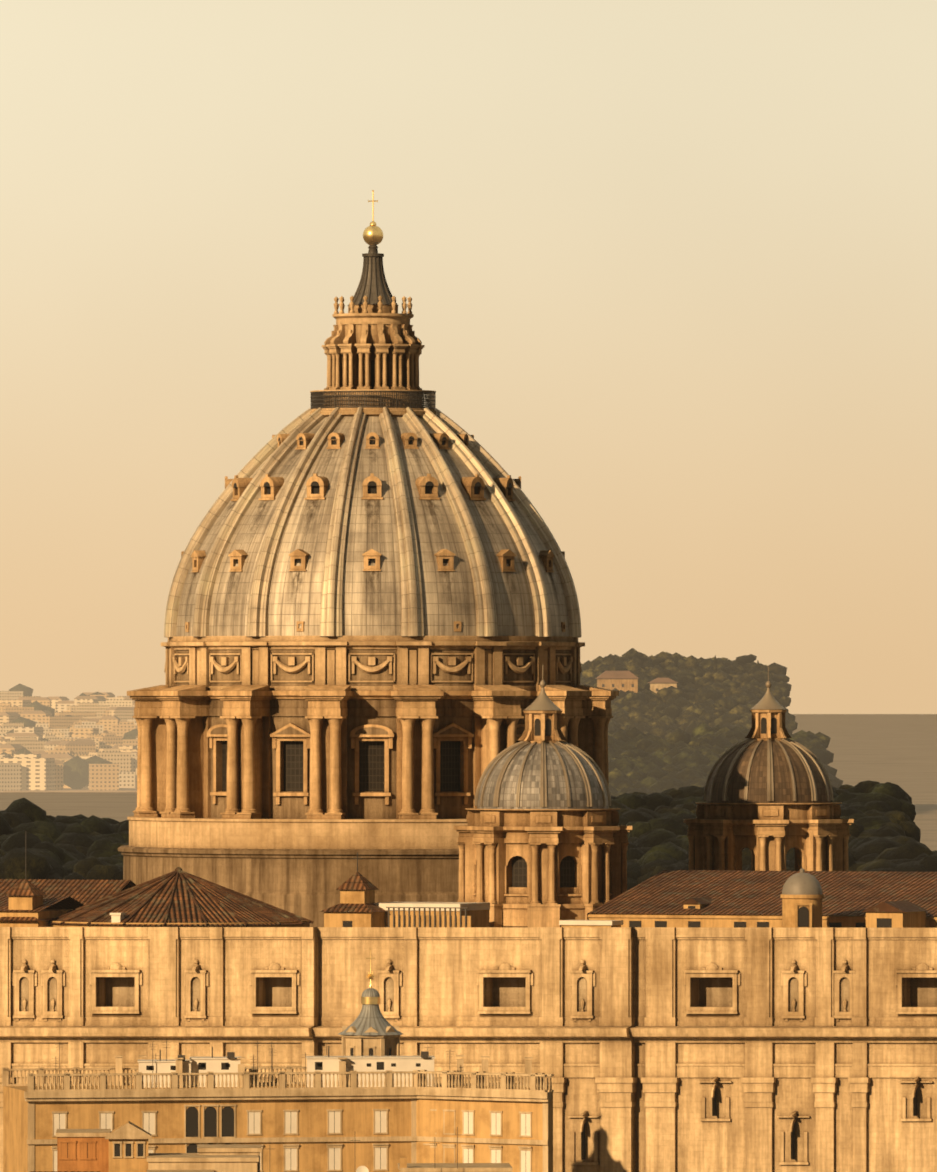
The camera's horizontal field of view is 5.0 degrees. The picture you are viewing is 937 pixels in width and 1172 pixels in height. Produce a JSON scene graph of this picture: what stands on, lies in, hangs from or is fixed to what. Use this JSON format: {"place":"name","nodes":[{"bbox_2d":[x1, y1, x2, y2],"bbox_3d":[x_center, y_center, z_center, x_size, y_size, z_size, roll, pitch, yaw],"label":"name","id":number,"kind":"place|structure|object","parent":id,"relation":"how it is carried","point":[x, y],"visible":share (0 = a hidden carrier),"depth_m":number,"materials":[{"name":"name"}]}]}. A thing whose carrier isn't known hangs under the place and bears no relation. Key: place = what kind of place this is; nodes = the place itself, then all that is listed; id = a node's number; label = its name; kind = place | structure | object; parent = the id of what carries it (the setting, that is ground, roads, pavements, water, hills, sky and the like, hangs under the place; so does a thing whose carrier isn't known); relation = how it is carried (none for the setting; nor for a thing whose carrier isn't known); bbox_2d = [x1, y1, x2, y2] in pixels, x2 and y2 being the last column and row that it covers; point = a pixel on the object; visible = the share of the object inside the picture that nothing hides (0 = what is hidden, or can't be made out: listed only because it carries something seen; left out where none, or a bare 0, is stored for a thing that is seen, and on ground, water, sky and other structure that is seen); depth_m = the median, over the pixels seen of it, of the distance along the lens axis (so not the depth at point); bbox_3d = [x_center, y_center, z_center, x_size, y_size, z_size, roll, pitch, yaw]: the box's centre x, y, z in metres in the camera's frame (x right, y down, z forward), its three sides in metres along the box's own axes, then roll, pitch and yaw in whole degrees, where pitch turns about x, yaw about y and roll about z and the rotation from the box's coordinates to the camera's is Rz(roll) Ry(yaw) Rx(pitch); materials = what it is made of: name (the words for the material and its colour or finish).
{"place":"outdoors","nodes":[
{"label":"outdoors","id":0,"kind":"place"},
{"bbox_2d":[56,1121,512,1171],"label":"houses","id":1,"kind":"structure","parent":0,"point":[123,1147],"depth_m":1038.12,"materials":[{"name":"paint"}]},
{"bbox_2d":[30,1171,99,1171],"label":"house roofs","id":2,"kind":"structure","parent":1,"relation":"on","point":[64,1171],"depth_m":1029.92,"materials":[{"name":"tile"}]},
{"bbox_2d":[207,691,536,818],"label":"drum wall","id":3,"kind":"structure","parent":0,"point":[371,755],"depth_m":1272.33,"materials":[{"name":"beige stone"}]},
{"bbox_2d":[161,636,584,690],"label":"frieze","id":4,"kind":"object","parent":3,"relation":"on","point":[362,663],"visible":0.83,"depth_m":1273.65,"materials":[{"name":"beige stone"}]},
{"bbox_2d":[25,831,822,926],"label":"rooftop structures","id":5,"kind":"object","parent":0,"point":[801,883],"visible":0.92,"depth_m":1221.30,"materials":[{"name":"beige stone"}]},
{"bbox_2d":[0,714,936,850],"bbox_3d":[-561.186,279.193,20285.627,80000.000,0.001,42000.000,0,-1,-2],"label":"ground","id":6,"kind":"structure","parent":0,"point":[900,750],"depth_m":11588.81,"materials":[{"name":"grey"}]},
{"bbox_2d":[0,691,137,791],"bbox_3d":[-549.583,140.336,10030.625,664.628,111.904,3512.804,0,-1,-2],"label":"distant city","id":7,"kind":"object","parent":6,"relation":"on","point":[102,725],"visible":0.5,"depth_m":9216.89},
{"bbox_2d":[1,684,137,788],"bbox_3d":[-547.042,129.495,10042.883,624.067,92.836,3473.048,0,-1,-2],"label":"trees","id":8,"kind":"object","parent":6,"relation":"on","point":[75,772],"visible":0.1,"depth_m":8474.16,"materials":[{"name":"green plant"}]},
{"bbox_2d":[2,1040,553,1171],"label":"palazzo","id":9,"kind":"structure","parent":6,"relation":"on","point":[388,1112],"depth_m":1131.73,"materials":[{"name":"paint"}]},
{"bbox_2d":[341,1026,400,1055],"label":"cupola drum","id":10,"kind":"object","parent":6,"relation":"on","point":[370,1045],"visible":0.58,"depth_m":1172.45,"materials":[{"name":"beige stone"}]},
{"bbox_2d":[339,988,402,1034],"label":"cupola roof","id":11,"kind":"structure","parent":10,"relation":"on","point":[368,1017],"depth_m":1173.61,"materials":[{"name":"grey metal"}]},
{"bbox_2d":[361,949,379,1004],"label":"cross finial","id":12,"kind":"object","parent":11,"relation":"on","point":[370,1000],"visible":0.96,"depth_m":1174.38,"materials":[{"name":"gold metal"}]},
{"bbox_2d":[118,845,627,926],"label":"lower drum base","id":13,"kind":"object","parent":6,"relation":"on","point":[305,883],"visible":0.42,"depth_m":1266.25,"materials":[{"name":"beige stone"}]},
{"bbox_2d":[127,816,467,848],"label":"drum base","id":14,"kind":"object","parent":13,"relation":"on","point":[212,833],"visible":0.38,"depth_m":1267.48,"materials":[{"name":"beige stone"}]},
{"bbox_2d":[127,685,618,818],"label":"drum columns","id":15,"kind":"structure","parent":14,"relation":"on","point":[174,761],"depth_m":1272.82,"materials":[{"name":"beige stone"}]},
{"bbox_2d":[176,416,568,635],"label":"dome shell","id":16,"kind":"object","parent":13,"relation":"on","point":[366,605],"visible":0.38,"depth_m":1277.56},
{"bbox_2d":[310,295,435,416],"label":"lantern","id":17,"kind":"object","parent":16,"relation":"on","point":[382,335],"visible":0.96,"depth_m":1291.50,"materials":[{"name":"stone"}]},
{"bbox_2d":[310,391,435,408],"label":"lantern railing","id":18,"kind":"object","parent":17,"relation":"on","point":[318,399],"visible":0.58,"depth_m":1289.68,"materials":[{"name":"black metal"}]},
{"bbox_2d":[310,389,435,392],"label":"platform railing","id":19,"kind":"object","parent":18,"relation":"on","point":[372,390],"visible":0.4,"depth_m":1288.62,"materials":[{"name":"metal"}]},
{"bbox_2d":[371,360,374,388],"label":"lantern window","id":20,"kind":"structure","parent":17,"relation":"in","point":[372,373],"depth_m":1292.54,"materials":[{"name":"black glass"}]},
{"bbox_2d":[353,245,397,304],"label":"lantern spire","id":21,"kind":"structure","parent":17,"relation":"on","point":[373,286],"depth_m":1294.57,"materials":[{"name":"grey metal"}]},
{"bbox_2d":[363,190,382,244],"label":"lantern ball cross","id":22,"kind":"object","parent":21,"relation":"on","point":[372,233],"visible":0.9,"depth_m":1295.12,"materials":[{"name":"gold metal"}]},
{"bbox_2d":[181,432,564,631],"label":"dormer windows","id":23,"kind":"structure","parent":16,"relation":"attached to","point":[427,486],"depth_m":1282.59,"materials":[{"name":"stone"}]},
{"bbox_2d":[190,449,558,620],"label":"dome rain stains","id":24,"kind":"object","parent":16,"relation":"on","point":[375,525],"visible":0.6,"depth_m":1279.02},
{"bbox_2d":[164,407,581,637],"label":"dome ribs","id":25,"kind":"object","parent":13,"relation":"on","point":[331,613],"visible":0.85,"depth_m":1281.46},
{"bbox_2d":[0,927,936,1171],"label":"wall","id":26,"kind":"structure","parent":6,"relation":"on","point":[812,1050],"depth_m":1207.40,"materials":[{"name":"stone"}]},
{"bbox_2d":[0,890,936,927],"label":"roof structures","id":27,"kind":"object","parent":6,"relation":"on","point":[801,911],"visible":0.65,"depth_m":1224.63,"materials":[{"name":"beige stone"}]},
{"bbox_2d":[0,867,936,925],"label":"roof tiles","id":28,"kind":"object","parent":27,"relation":"on","point":[178,895],"visible":0.92,"depth_m":1236.62,"materials":[{"name":"brown tile"}]},
{"bbox_2d":[454,710,631,926],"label":"small dome drum","id":29,"kind":"object","parent":6,"relation":"on","point":[535,867],"visible":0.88,"depth_m":1239.87,"materials":[{"name":"beige stone"}]},
{"bbox_2d":[474,665,610,808],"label":"small dome","id":30,"kind":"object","parent":29,"relation":"on","point":[542,775],"visible":0.96,"depth_m":1241.96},
{"bbox_2d":[534,719,550,735],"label":"lantern windows","id":31,"kind":"structure","parent":29,"relation":"in","point":[537,727],"depth_m":1245.73,"materials":[{"name":"black glass"}]},
{"bbox_2d":[684,709,853,870],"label":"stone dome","id":32,"kind":"object","parent":6,"relation":"on","point":[722,836],"visible":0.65,"depth_m":1308.19,"materials":[{"name":"beige stone"}]},
{"bbox_2d":[755,717,776,733],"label":"lantern windows","id":33,"kind":"structure","parent":32,"relation":"in","point":[764,725],"depth_m":1313.81,"materials":[{"name":"black glass"}]},
{"bbox_2d":[704,666,832,802],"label":"small dome roof","id":34,"kind":"structure","parent":32,"relation":"on","point":[749,770],"depth_m":1310.03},
{"bbox_2d":[0,0,936,713],"label":"sky","id":35,"kind":"structure","parent":0,"point":[671,265],"materials":[{"name":"beige"}]},
{"bbox_3d":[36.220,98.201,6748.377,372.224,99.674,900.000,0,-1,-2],"label":"far hill terrain","id":36,"kind":"structure","parent":0,"visible":0},
{"bbox_2d":[595,671,677,692],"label":"hillside buildings","id":37,"kind":"structure","parent":36,"relation":"on","point":[624,681],"depth_m":6889.07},
{"bbox_2d":[580,648,797,739],"bbox_3d":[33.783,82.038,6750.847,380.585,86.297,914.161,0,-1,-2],"label":"trees","id":38,"kind":"object","parent":36,"relation":"on","point":[644,722],"visible":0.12,"depth_m":6908.31,"materials":[{"name":"green plant"}]},
{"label":"middle hill terrain","id":39,"kind":"structure","parent":0,"visible":0},
{"bbox_2d":[608,722,842,796],"bbox_3d":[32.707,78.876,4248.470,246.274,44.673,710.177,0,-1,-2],"label":"trees","id":40,"kind":"object","parent":39,"relation":"on","point":[697,761],"visible":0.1,"depth_m":4323.32,"materials":[{"name":"green plant"}]},
{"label":"hill terrain","id":41,"kind":"structure","parent":0,"visible":0},
{"bbox_2d":[0,782,915,890],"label":"trees","id":42,"kind":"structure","parent":41,"relation":"on","point":[668,839],"depth_m":2206.82,"materials":[{"name":"green plant"}]},
{"bbox_2d":[0,780,936,883],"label":"trees","id":43,"kind":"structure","parent":41,"relation":"on","point":[903,849],"depth_m":2026.57,"materials":[{"name":"green plant"}]}
]}

